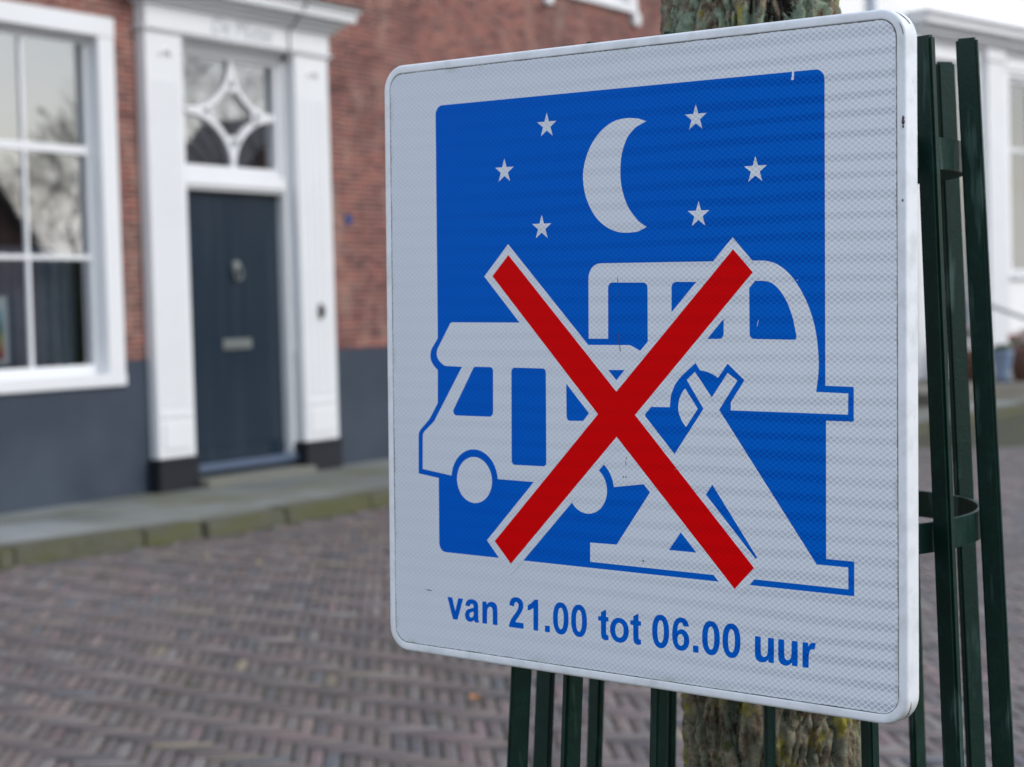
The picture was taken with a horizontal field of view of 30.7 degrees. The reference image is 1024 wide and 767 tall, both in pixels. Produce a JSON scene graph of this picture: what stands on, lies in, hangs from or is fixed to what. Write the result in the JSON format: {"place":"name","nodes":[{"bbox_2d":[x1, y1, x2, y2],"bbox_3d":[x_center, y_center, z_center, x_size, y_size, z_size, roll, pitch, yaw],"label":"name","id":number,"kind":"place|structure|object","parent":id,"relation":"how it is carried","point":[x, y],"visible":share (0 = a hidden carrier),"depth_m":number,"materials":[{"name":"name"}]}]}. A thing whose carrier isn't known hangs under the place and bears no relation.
{"place":"outdoors","nodes":[
{"label":"outdoors","id":0,"kind":"place"},
{"bbox_2d":[0,0,661,513],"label":"brick house","id":1,"kind":"structure","parent":0,"point":[198,186],"depth_m":15.82,"materials":[{"name":"brick"}]},
{"bbox_2d":[0,296,8,363],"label":"window poster","id":2,"kind":"object","parent":1,"relation":"attached to","point":[4,352],"depth_m":13.86,"materials":[{"name":"multicoloured paper"}]},
{"bbox_2d":[0,246,76,368],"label":"cafe curtain","id":3,"kind":"object","parent":1,"relation":"hanging from","point":[53,312],"visible":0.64,"depth_m":14.40,"materials":[{"name":"fabric"}]},
{"bbox_2d":[0,0,126,393],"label":"window","id":4,"kind":"structure","parent":1,"relation":"in","point":[94,35],"depth_m":14.53,"materials":[{"name":"white paint"}]},
{"bbox_2d":[182,47,280,176],"bbox_3d":[-2.426,-2.298,15.951,0.060,1.015,1.320,0,3,31],"label":"transom window","id":5,"kind":"structure","parent":1,"relation":"in","point":[196,110],"depth_m":16.03,"materials":[{"name":"white paint"}]},
{"bbox_2d":[187,190,284,462],"bbox_3d":[-2.403,-0.497,16.039,0.096,2.290,1.320,0,3,31],"label":"door","id":6,"kind":"structure","parent":1,"relation":"in","point":[233,236],"depth_m":16.06,"materials":[{"name":"paint"}]},
{"bbox_2d":[542,0,640,25],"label":"window","id":7,"kind":"structure","parent":1,"relation":"in","point":[630,6],"depth_m":21.89,"materials":[{"name":"white paint"}]},
{"bbox_2d":[0,414,1023,766],"bbox_3d":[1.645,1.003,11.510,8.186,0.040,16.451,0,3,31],"label":"road","id":8,"kind":"structure","parent":0,"point":[32,651],"depth_m":7.95,"materials":[{"name":"brick"}]},
{"bbox_2d":[470,694,481,698],"bbox_3d":[-0.139,1.202,7.150,0.044,0.017,0.080,-3,3,-32],"label":"fallen leaf","id":9,"kind":"object","parent":8,"relation":"on","point":[472,696],"visible":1,"depth_m":7.17,"materials":[{"name":"orange plant"}]},
{"bbox_2d":[507,31,1014,766],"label":"tree guard","id":10,"kind":"object","parent":8,"relation":"on","point":[957,527],"visible":0.2,"depth_m":1.92,"materials":[{"name":"green paint"}]},
{"bbox_2d":[385,9,918,723],"bbox_3d":[0.126,-0.020,1.770,0.600,0.600,0.087,2,3,40],"label":"no camping sign","id":11,"kind":"object","parent":10,"relation":"attached to","point":[653,351],"visible":1,"depth_m":1.70,"materials":[{"name":"metal"}]},
{"bbox_2d":[660,0,861,766],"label":"street tree","id":12,"kind":"object","parent":8,"relation":"on","point":[716,732],"visible":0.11,"depth_m":1.99,"materials":[{"name":"brown plant"}]},
{"bbox_2d":[0,397,1023,544],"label":"pavement","id":13,"kind":"structure","parent":0,"point":[130,511],"depth_m":14.10,"materials":[{"name":"grey concrete"}]},
{"bbox_2d":[966,325,972,380],"bbox_3d":[6.605,-0.463,27.249,0.758,0.845,0.730,0,3,42],"label":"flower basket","id":14,"kind":"object","parent":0,"point":[969,364],"visible":0.09,"depth_m":27.03,"materials":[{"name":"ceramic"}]},
{"label":"ground","id":15,"kind":"structure","parent":0,"visible":0},
{"bbox_2d":[0,402,1023,569],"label":"kerb","id":16,"kind":"structure","parent":15,"relation":"on","point":[44,550],"depth_m":12.75,"materials":[{"name":"concrete"}]},
{"bbox_2d":[839,0,1023,406],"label":"white house","id":17,"kind":"structure","parent":15,"relation":"on","point":[995,28],"depth_m":28.80,"materials":[{"name":"paint"}]},
{"bbox_2d":[936,61,970,349],"bbox_3d":[6.615,-2.658,28.110,0.200,4.340,1.520,0,3,42],"label":"window","id":18,"kind":"structure","parent":17,"relation":"in","point":[968,347],"depth_m":28.66,"materials":[{"name":"white paint"}]},
{"bbox_2d":[994,343,1013,382],"bbox_3d":[6.883,-0.289,26.214,0.340,0.564,0.340,0,3,42],"label":"flower pot","id":19,"kind":"object","parent":17,"relation":"on","point":[1003,355],"visible":0.96,"depth_m":26.11,"materials":[{"name":"blue ceramic"}]},
{"bbox_2d":[991,304,1023,319],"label":"handrail","id":20,"kind":"object","parent":17,"relation":"on","point":[1007,311],"visible":0.21,"depth_m":25.97,"materials":[{"name":"metal"}]},
{"bbox_2d":[1007,329,1023,380],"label":"flower tub","id":21,"kind":"object","parent":17,"relation":"on","point":[1017,368],"visible":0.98,"depth_m":26.49,"materials":[{"name":"ceramic"}]},
{"bbox_2d":[1009,76,1023,278],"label":"window","id":22,"kind":"structure","parent":17,"relation":"in","point":[1016,273],"depth_m":29.66,"materials":[{"name":"white paint"}]}
]}

